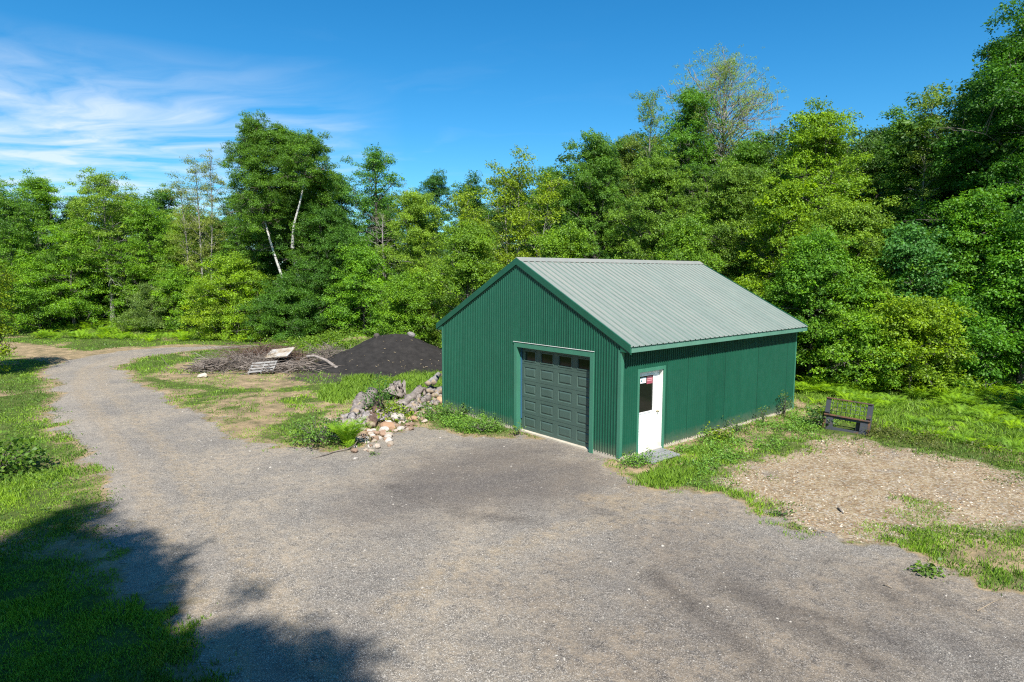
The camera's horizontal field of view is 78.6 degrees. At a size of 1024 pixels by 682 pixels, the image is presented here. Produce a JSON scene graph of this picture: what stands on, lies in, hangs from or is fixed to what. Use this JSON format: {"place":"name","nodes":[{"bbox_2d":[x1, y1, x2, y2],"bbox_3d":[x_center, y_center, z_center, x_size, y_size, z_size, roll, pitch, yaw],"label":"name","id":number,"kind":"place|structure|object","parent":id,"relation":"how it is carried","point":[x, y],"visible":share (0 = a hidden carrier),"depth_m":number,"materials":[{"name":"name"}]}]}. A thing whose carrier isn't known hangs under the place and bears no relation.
{"place":"outdoors","nodes":[
{"label":"outdoors","id":0,"kind":"place"},
{"bbox_2d":[0,341,216,363],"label":"dirt path","id":1,"kind":"structure","parent":0,"point":[52,355],"depth_m":35.88,"materials":[{"name":"beige soil"}]},
{"bbox_2d":[314,368,441,404],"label":"tall grass","id":2,"kind":"structure","parent":0,"point":[344,390],"depth_m":24.87,"materials":[{"name":"green plant"}]},
{"bbox_2d":[0,287,1023,681],"bbox_3d":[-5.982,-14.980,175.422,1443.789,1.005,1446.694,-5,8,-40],"label":"ground","id":3,"kind":"structure","parent":0,"point":[236,427],"depth_m":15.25,"materials":[{"name":"green plant"}]},
{"bbox_2d":[0,261,41,370],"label":"oak tree","id":4,"kind":"object","parent":3,"relation":"on","point":[3,350],"visible":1,"depth_m":27.79,"materials":[{"name":"green plant"}]},
{"bbox_2d":[0,429,57,482],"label":"bush","id":5,"kind":"object","parent":3,"relation":"on","point":[9,461],"visible":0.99,"depth_m":14.08,"materials":[{"name":"green plant"}]},
{"bbox_2d":[0,183,76,328],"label":"maple tree","id":6,"kind":"object","parent":3,"relation":"on","point":[15,210],"visible":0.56,"depth_m":46.48,"materials":[{"name":"green plant"}]},
{"bbox_2d":[0,167,98,312],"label":"maple tree","id":7,"kind":"object","parent":3,"relation":"on","point":[40,189],"visible":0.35,"depth_m":50.23,"materials":[{"name":"green plant"}]},
{"bbox_2d":[0,251,108,332],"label":"maple tree","id":8,"kind":"object","parent":3,"relation":"on","point":[24,319],"visible":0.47,"depth_m":45.33,"materials":[{"name":"green plant"}]},
{"bbox_2d":[0,360,121,544],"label":"weeds","id":9,"kind":"object","parent":3,"relation":"on","point":[53,437],"visible":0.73,"depth_m":14.24,"materials":[{"name":"green plant"}]},
{"bbox_2d":[3,217,122,330],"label":"maple tree","id":10,"kind":"object","parent":3,"relation":"on","point":[62,237],"visible":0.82,"depth_m":45.68,"materials":[{"name":"green plant"}]},
{"bbox_2d":[48,195,109,318],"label":"maple tree","id":11,"kind":"object","parent":3,"relation":"on","point":[70,201],"visible":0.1,"depth_m":52.62,"materials":[{"name":"green plant"}]},
{"bbox_2d":[22,257,137,327],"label":"maple tree","id":12,"kind":"object","parent":3,"relation":"on","point":[98,300],"visible":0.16,"depth_m":49.57,"materials":[{"name":"green plant"}]},
{"bbox_2d":[59,165,166,320],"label":"ash tree","id":13,"kind":"object","parent":3,"relation":"on","point":[101,181],"visible":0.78,"depth_m":46.88,"materials":[{"name":"green plant"}]},
{"bbox_2d":[61,191,177,317],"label":"maple tree","id":14,"kind":"object","parent":3,"relation":"on","point":[118,238],"visible":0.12,"depth_m":54.21,"materials":[{"name":"green plant"}]},
{"bbox_2d":[78,197,189,318],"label":"maple tree","id":15,"kind":"object","parent":3,"relation":"on","point":[146,220],"visible":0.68,"depth_m":47.26,"materials":[{"name":"green plant"}]},
{"bbox_2d":[31,314,260,341],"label":"fern bed","id":16,"kind":"object","parent":3,"relation":"on","point":[82,333],"visible":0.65,"depth_m":43.34,"materials":[{"name":"green plant"}]},
{"bbox_2d":[110,276,199,331],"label":"shrub","id":17,"kind":"object","parent":3,"relation":"on","point":[149,303],"visible":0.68,"depth_m":44.47,"materials":[{"name":"green plant"}]},
{"bbox_2d":[126,183,184,283],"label":"maple tree","id":18,"kind":"object","parent":3,"relation":"on","point":[160,198],"visible":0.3,"depth_m":53.39,"materials":[{"name":"green plant"}]},
{"bbox_2d":[134,260,213,329],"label":"maple tree","id":19,"kind":"object","parent":3,"relation":"on","point":[177,284],"visible":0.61,"depth_m":44.78,"materials":[{"name":"green plant"}]},
{"bbox_2d":[146,198,227,310],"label":"maple tree","id":20,"kind":"object","parent":3,"relation":"on","point":[171,247],"visible":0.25,"depth_m":48.38,"materials":[{"name":"green plant"}]},
{"bbox_2d":[154,150,234,326],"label":"poplar tree","id":21,"kind":"object","parent":3,"relation":"on","point":[213,218],"visible":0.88,"depth_m":45.45,"materials":[{"name":"green plant"}]},
{"bbox_2d":[179,275,246,340],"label":"maple tree","id":22,"kind":"object","parent":3,"relation":"on","point":[187,319],"visible":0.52,"depth_m":41.84,"materials":[{"name":"green plant"}]},
{"bbox_2d":[181,250,278,343],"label":"maple tree","id":23,"kind":"object","parent":3,"relation":"on","point":[235,265],"visible":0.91,"depth_m":41.25,"materials":[{"name":"green plant"}]},
{"bbox_2d":[197,187,277,316],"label":"maple tree","id":24,"kind":"object","parent":3,"relation":"on","point":[225,207],"visible":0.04,"depth_m":53.91,"materials":[{"name":"green plant"}]},
{"bbox_2d":[193,215,297,333],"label":"cherry tree","id":25,"kind":"object","parent":3,"relation":"on","point":[250,239],"visible":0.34,"depth_m":45.54,"materials":[{"name":"green plant"}]},
{"bbox_2d":[213,188,291,314],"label":"maple tree","id":26,"kind":"object","parent":3,"relation":"on","point":[233,209],"visible":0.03,"depth_m":49.88,"materials":[{"name":"green plant"}]},
{"bbox_2d":[161,337,350,375],"bbox_3d":[-11.407,0.487,29.790,9.218,1.602,5.997,2,6,16],"label":"brush pile","id":27,"kind":"object","parent":3,"relation":"on","point":[298,360],"visible":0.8,"depth_m":29.05,"materials":[{"name":"grey-brown dead twigs"},{"name":"weathered wood"}]},
{"bbox_2d":[223,192,339,311],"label":"maple tree","id":28,"kind":"object","parent":3,"relation":"on","point":[280,253],"visible":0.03,"depth_m":48.60,"materials":[{"name":"green plant"}]},
{"bbox_2d":[235,270,333,344],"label":"cherry tree","id":29,"kind":"object","parent":3,"relation":"on","point":[277,308],"visible":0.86,"depth_m":39.42,"materials":[{"name":"green plant"}]},
{"bbox_2d":[217,109,354,337],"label":"birch tree","id":30,"kind":"object","parent":3,"relation":"on","point":[290,155],"visible":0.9,"depth_m":40.64,"materials":[{"name":"green plant"}]},
{"bbox_2d":[251,325,363,361],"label":"weeds","id":31,"kind":"object","parent":3,"relation":"on","point":[334,335],"visible":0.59,"depth_m":35.94,"materials":[{"name":"green plant"}]},
{"bbox_2d":[281,410,349,453],"bbox_3d":[-5.178,2.394,16.658,1.987,1.206,1.956,3,7,26],"label":"bush","id":32,"kind":"object","parent":3,"relation":"on","point":[314,436],"visible":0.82,"depth_m":16.48,"materials":[{"name":"green plant"}]},
{"bbox_2d":[257,200,382,339],"bbox_3d":[-11.907,-4.401,41.598,7.554,9.648,8.143,1,6,5],"label":"cherry tree","id":33,"kind":"object","parent":3,"relation":"on","point":[327,218],"visible":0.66,"depth_m":39.98,"materials":[{"name":"green plant"}]},
{"bbox_2d":[303,172,388,321],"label":"maple tree","id":34,"kind":"object","parent":3,"relation":"on","point":[344,189],"visible":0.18,"depth_m":44.56,"materials":[{"name":"green plant"}]},
{"bbox_2d":[323,416,371,444],"bbox_3d":[-4.274,2.378,16.268,1.192,0.711,1.118,-5,8,-40],"label":"fern","id":35,"kind":"object","parent":3,"relation":"on","point":[351,431],"visible":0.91,"depth_m":16.22,"materials":[{"name":"green plant"}]},
{"bbox_2d":[317,237,399,335],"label":"maple tree","id":36,"kind":"object","parent":3,"relation":"on","point":[362,259],"visible":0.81,"depth_m":38.96,"materials":[{"name":"green plant"}]},
{"bbox_2d":[303,334,441,375],"bbox_3d":[-5.651,0.413,31.076,9.600,1.613,8.300,0,6,0],"label":"soil pile","id":37,"kind":"object","parent":3,"relation":"on","point":[412,353],"visible":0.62,"depth_m":29.17,"materials":[{"name":"black soil"}]},
{"bbox_2d":[347,142,405,328],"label":"maple tree","id":38,"kind":"object","parent":3,"relation":"on","point":[374,163],"visible":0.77,"depth_m":45.57,"materials":[{"name":"green plant"}]},
{"bbox_2d":[359,372,396,409],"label":"sapling","id":39,"kind":"object","parent":3,"relation":"on","point":[384,396],"visible":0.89,"depth_m":20.06,"materials":[{"name":"green plant"}]},
{"bbox_2d":[363,219,416,319],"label":"maple tree","id":40,"kind":"object","parent":3,"relation":"on","point":[379,243],"visible":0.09,"depth_m":47.55,"materials":[{"name":"green plant"}]},
{"bbox_2d":[383,380,405,399],"bbox_3d":[-4.355,1.840,22.489,1.040,0.863,0.881,-5,8,-40],"label":"rock","id":41,"kind":"object","parent":3,"relation":"on","point":[399,388],"visible":0.86,"depth_m":22.46,"materials":[{"name":"grey stone"}]},
{"bbox_2d":[372,399,418,422],"bbox_3d":[-3.633,2.237,19.266,1.541,0.819,1.494,-1,6,-6],"label":"plant","id":42,"kind":"object","parent":3,"relation":"on","point":[395,407],"visible":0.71,"depth_m":19.26,"materials":[{"name":"green plant"}]},
{"bbox_2d":[361,267,446,345],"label":"maple tree","id":43,"kind":"object","parent":3,"relation":"on","point":[406,293],"visible":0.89,"depth_m":36.27,"materials":[{"name":"green plant"}]},
{"bbox_2d":[371,187,464,339],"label":"ash tree","id":44,"kind":"object","parent":3,"relation":"on","point":[416,209],"visible":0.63,"depth_m":39.18,"materials":[{"name":"green plant"}]},
{"bbox_2d":[413,169,458,230],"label":"maple tree","id":45,"kind":"object","parent":3,"relation":"on","point":[434,180],"visible":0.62,"depth_m":59.94,"materials":[{"name":"green plant"}]},
{"bbox_2d":[425,218,503,348],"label":"cherry tree","id":46,"kind":"object","parent":3,"relation":"on","point":[467,244],"visible":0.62,"depth_m":32.33,"materials":[{"name":"green plant"}]},
{"bbox_2d":[416,400,524,434],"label":"weeds","id":47,"kind":"object","parent":3,"relation":"on","point":[453,421],"visible":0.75,"depth_m":18.35,"materials":[{"name":"green plant"}]},
{"bbox_2d":[438,169,505,318],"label":"ash tree","id":48,"kind":"object","parent":3,"relation":"on","point":[475,182],"visible":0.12,"depth_m":42.46,"materials":[{"name":"green plant"}]},
{"bbox_2d":[464,208,522,286],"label":"maple tree","id":49,"kind":"object","parent":3,"relation":"on","point":[497,225],"visible":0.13,"depth_m":44.11,"materials":[{"name":"green plant"}]},
{"bbox_2d":[443,143,570,288],"bbox_3d":[-0.312,-4.962,35.153,7.185,11.735,3.494,0,6,-1],"label":"maple tree","id":50,"kind":"object","parent":3,"relation":"on","point":[511,216],"visible":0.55,"depth_m":34.73,"materials":[{"name":"green plant"}]},
{"bbox_2d":[507,165,588,257],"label":"ash tree","id":51,"kind":"object","parent":3,"relation":"on","point":[554,174],"visible":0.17,"depth_m":37.34,"materials":[{"name":"green plant"}]},
{"bbox_2d":[523,220,598,258],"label":"maple tree","id":52,"kind":"object","parent":3,"relation":"on","point":[562,242],"visible":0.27,"depth_m":29.41,"materials":[{"name":"green plant"}]},
{"bbox_2d":[519,149,646,258],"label":"maple tree","id":53,"kind":"object","parent":3,"relation":"on","point":[561,159],"depth_m":44.63,"materials":[{"name":"green plant"}]},
{"bbox_2d":[528,127,642,258],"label":"cherry tree","id":54,"kind":"object","parent":3,"relation":"on","point":[597,152],"visible":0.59,"depth_m":36.25,"materials":[{"name":"green plant"}]},
{"bbox_2d":[436,257,807,460],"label":"garage","id":55,"kind":"structure","parent":3,"relation":"on","point":[607,358],"depth_m":17.50,"materials":[{"name":"green painted steel"},{"name":"grey metal roofing"},{"name":"white paint"}]},
{"bbox_2d":[521,348,589,447],"bbox_3d":[1.192,1.460,16.925,0.062,2.389,2.802,-5,8,-40],"label":"overhead door","id":56,"kind":"structure","parent":55,"relation":"in","point":[555,386],"depth_m":16.88,"materials":[{"name":"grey metal"}]},
{"bbox_2d":[638,371,658,450],"bbox_3d":[3.429,1.756,15.849,0.929,1.996,0.110,-5,8,-40],"label":"entry door","id":57,"kind":"structure","parent":55,"relation":"in","point":[649,381],"depth_m":15.91,"materials":[{"name":"white paint"}]},
{"bbox_2d":[598,133,647,259],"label":"ash tree","id":58,"kind":"object","parent":3,"relation":"on","point":[625,162],"visible":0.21,"depth_m":40.30,"materials":[{"name":"green plant"}]},
{"bbox_2d":[592,153,692,259],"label":"maple tree","id":59,"kind":"object","parent":3,"relation":"on","point":[678,167],"visible":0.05,"depth_m":40.32,"materials":[{"name":"green plant"}]},
{"bbox_2d":[629,87,675,166],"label":"maple tree","id":60,"kind":"object","parent":3,"relation":"on","point":[655,121],"visible":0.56,"depth_m":41.83,"materials":[{"name":"green plant"}]},
{"bbox_2d":[599,140,712,263],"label":"cherry tree","id":61,"kind":"object","parent":3,"relation":"on","point":[659,181],"visible":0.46,"depth_m":32.18,"materials":[{"name":"green plant"}]},
{"bbox_2d":[634,448,679,463],"bbox_3d":[3.561,2.842,15.376,1.040,0.089,0.585,-7,12,-36],"label":"door step","id":62,"kind":"object","parent":3,"relation":"on","point":[662,451],"depth_m":15.40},
{"bbox_2d":[623,437,728,489],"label":"tall grass","id":63,"kind":"structure","parent":3,"relation":"on","point":[652,477],"depth_m":14.04,"materials":[{"name":"green plant"}]},
{"bbox_2d":[650,83,727,224],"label":"maple tree","id":64,"kind":"object","parent":3,"relation":"on","point":[691,100],"visible":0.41,"depth_m":39.74,"materials":[{"name":"green plant"}]},
{"bbox_2d":[648,207,746,288],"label":"maple tree","id":65,"kind":"object","parent":3,"relation":"on","point":[685,244],"visible":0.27,"depth_m":28.03,"materials":[{"name":"green plant"}]},
{"bbox_2d":[653,154,772,251],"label":"maple tree","id":66,"kind":"object","parent":3,"relation":"on","point":[710,172],"visible":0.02,"depth_m":37.81,"materials":[{"name":"green plant"}]},
{"bbox_2d":[651,43,788,206],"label":"ash tree","id":67,"kind":"object","parent":3,"relation":"on","point":[725,86],"visible":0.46,"depth_m":41.83,"materials":[{"name":"green plant"}]},
{"bbox_2d":[685,157,778,301],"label":"cherry tree","id":68,"kind":"object","parent":3,"relation":"on","point":[732,196],"visible":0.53,"depth_m":30.13,"materials":[{"name":"green plant"}]},
{"bbox_2d":[697,128,778,291],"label":"ash tree","id":69,"kind":"object","parent":3,"relation":"on","point":[746,155],"visible":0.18,"depth_m":36.41,"materials":[{"name":"green plant"}]},
{"bbox_2d":[664,399,839,476],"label":"weeds","id":70,"kind":"object","parent":3,"relation":"on","point":[757,443],"visible":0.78,"depth_m":16.48,"materials":[{"name":"green plant"}]},
{"bbox_2d":[731,161,836,368],"bbox_3d":[12.028,-3.060,27.791,4.728,9.521,4.807,2,6,16],"label":"maple tree","id":71,"kind":"object","parent":3,"relation":"on","point":[783,209],"visible":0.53,"depth_m":27.05,"materials":[{"name":"green plant"}]},
{"bbox_2d":[710,128,889,348],"bbox_3d":[17.342,-5.811,37.627,11.523,13.167,10.942,2,7,21],"label":"maple tree","id":72,"kind":"object","parent":3,"relation":"on","point":[779,152],"visible":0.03,"depth_m":35.93,"materials":[{"name":"green plant"}]},
{"bbox_2d":[760,223,870,380],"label":"maple tree","id":73,"kind":"object","parent":3,"relation":"on","point":[818,271],"visible":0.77,"depth_m":24.80,"materials":[{"name":"green plant"}]},
{"bbox_2d":[751,95,883,349],"bbox_3d":[14.822,-5.087,30.093,6.399,13.079,6.407,-1,6,-11],"label":"maple tree","id":74,"kind":"object","parent":3,"relation":"on","point":[827,145],"visible":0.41,"depth_m":28.92,"materials":[{"name":"green plant"}]},
{"bbox_2d":[803,403,838,428],"bbox_3d":[9.086,2.247,18.508,1.007,0.890,1.025,0,6,-5],"label":"plant","id":75,"kind":"object","parent":3,"relation":"on","point":[819,417],"visible":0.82,"depth_m":18.48,"materials":[{"name":"green plant"}]},
{"bbox_2d":[753,149,889,278],"bbox_3d":[18.475,-5.022,35.565,8.021,11.766,6.891,-4,7,-32],"label":"maple tree","id":76,"kind":"object","parent":3,"relation":"on","point":[877,178],"visible":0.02,"depth_m":34.20,"materials":[{"name":"green plant"}]},
{"bbox_2d":[822,397,873,435],"bbox_3d":[9.627,2.165,17.945,1.208,0.935,0.230,9,2,40],"label":"bench","id":77,"kind":"object","parent":3,"relation":"on","point":[861,424],"visible":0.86,"depth_m":17.86,"materials":[{"name":"grey wood"}]},
{"bbox_2d":[795,192,905,377],"bbox_3d":[14.073,-2.049,26.281,4.450,8.256,5.156,1,6,6],"label":"maple tree","id":78,"kind":"object","parent":3,"relation":"on","point":[856,221],"visible":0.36,"depth_m":25.40,"materials":[{"name":"green plant"}]},
{"bbox_2d":[799,301,910,389],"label":"maple tree","id":79,"kind":"object","parent":3,"relation":"on","point":[846,342],"visible":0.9,"depth_m":23.31,"materials":[{"name":"green plant"}]},
{"bbox_2d":[806,234,929,370],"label":"maple tree","id":80,"kind":"object","parent":3,"relation":"on","point":[870,290],"visible":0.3,"depth_m":24.48,"materials":[{"name":"green plant"}]},
{"bbox_2d":[720,438,1023,551],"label":"weeds","id":81,"kind":"object","parent":3,"relation":"on","point":[1015,474],"visible":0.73,"depth_m":13.48,"materials":[{"name":"green plant"}]},
{"bbox_2d":[809,125,941,214],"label":"maple tree","id":82,"kind":"object","parent":3,"relation":"on","point":[878,160],"visible":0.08,"depth_m":34.45,"materials":[{"name":"green plant"}]},
{"bbox_2d":[835,123,923,219],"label":"maple tree","id":83,"kind":"object","parent":3,"relation":"on","point":[877,132],"visible":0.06,"depth_m":37.60,"materials":[{"name":"green plant"}]},
{"bbox_2d":[844,219,962,388],"bbox_3d":[15.613,-1.392,24.902,3.914,6.876,4.089,-5,8,-40],"label":"poplar tree","id":84,"kind":"object","parent":3,"relation":"on","point":[915,246],"visible":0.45,"depth_m":24.04,"materials":[{"name":"green plant"}]},
{"bbox_2d":[872,104,935,290],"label":"maple tree","id":85,"kind":"object","parent":3,"relation":"on","point":[896,188],"visible":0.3,"depth_m":30.11,"materials":[{"name":"green plant"}]},
{"bbox_2d":[795,373,1023,408],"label":"fern bed","id":86,"kind":"object","parent":3,"relation":"on","point":[964,394],"visible":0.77,"depth_m":22.76,"materials":[{"name":"green plant"}]},
{"bbox_2d":[795,383,1023,423],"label":"fern bed","id":87,"kind":"object","parent":3,"relation":"on","point":[981,408],"visible":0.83,"depth_m":20.86,"materials":[{"name":"green plant"}]},
{"bbox_2d":[851,292,984,392],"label":"maple tree","id":88,"kind":"object","parent":3,"relation":"on","point":[921,317],"visible":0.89,"depth_m":22.47,"materials":[{"name":"green plant"}]},
{"bbox_2d":[887,83,964,287],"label":"ash tree","id":89,"kind":"object","parent":3,"relation":"on","point":[924,191],"visible":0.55,"depth_m":28.50,"materials":[{"name":"green plant"}]},
{"bbox_2d":[904,557,949,578],"bbox_3d":[6.316,3.513,9.501,0.663,0.420,0.580,-1,6,-6],"label":"plant","id":90,"kind":"object","parent":3,"relation":"on","point":[932,568],"visible":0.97,"depth_m":9.45,"materials":[{"name":"green plant"}]},
{"bbox_2d":[882,159,974,270],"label":"maple tree","id":91,"kind":"object","parent":3,"relation":"on","point":[943,192],"visible":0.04,"depth_m":32.72,"materials":[{"name":"green plant"}]},
{"bbox_2d":[837,27,1023,355],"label":"maple tree","id":92,"kind":"object","parent":3,"relation":"on","point":[931,121],"visible":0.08,"depth_m":28.48,"materials":[{"name":"green plant"}]},
{"bbox_2d":[855,420,1022,465],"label":"weeds","id":93,"kind":"object","parent":3,"relation":"on","point":[879,429],"visible":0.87,"depth_m":16.94,"materials":[{"name":"green plant"}]},
{"bbox_2d":[882,0,1023,378],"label":"maple tree","id":94,"kind":"object","parent":3,"relation":"on","point":[1001,96],"visible":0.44,"depth_m":25.37,"materials":[{"name":"green plant"}]},
{"bbox_2d":[899,522,1023,574],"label":"tall grass","id":95,"kind":"structure","parent":3,"relation":"on","point":[978,536],"depth_m":10.57,"materials":[{"name":"green plant"}]},
{"bbox_2d":[913,183,1023,388],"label":"maple tree","id":96,"kind":"object","parent":3,"relation":"on","point":[961,237],"visible":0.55,"depth_m":23.92,"materials":[{"name":"green plant"}]},
{"bbox_2d":[915,277,1023,397],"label":"maple tree","id":97,"kind":"object","parent":3,"relation":"on","point":[987,354],"visible":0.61,"depth_m":22.75,"materials":[{"name":"green plant"}]},
{"bbox_2d":[940,212,1023,393],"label":"maple tree","id":98,"kind":"object","parent":3,"relation":"on","point":[1013,253],"visible":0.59,"depth_m":22.82,"materials":[{"name":"green plant"}]},
{"bbox_2d":[0,0,1023,267],"label":"sky","id":99,"kind":"structure","parent":0,"point":[132,87],"materials":[{"name":"blue"}]},
{"bbox_2d":[39,345,1023,681],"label":"gravel road","id":100,"kind":"structure","parent":0,"point":[503,509],"depth_m":9.51,"materials":[{"name":"grey gravel"}]},
{"bbox_2d":[85,376,1023,681],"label":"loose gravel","id":101,"kind":"structure","parent":0,"point":[503,594],"depth_m":8.31,"materials":[{"name":"grey gravel"}]},
{"bbox_2d":[713,435,1023,543],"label":"stony path","id":102,"kind":"structure","parent":0,"point":[920,472],"depth_m":13.25,"materials":[{"name":"beige gravel"}]},
{"bbox_2d":[797,388,1023,454],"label":"tall grass","id":103,"kind":"structure","parent":0,"point":[893,408],"depth_m":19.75,"materials":[{"name":"green plant"}]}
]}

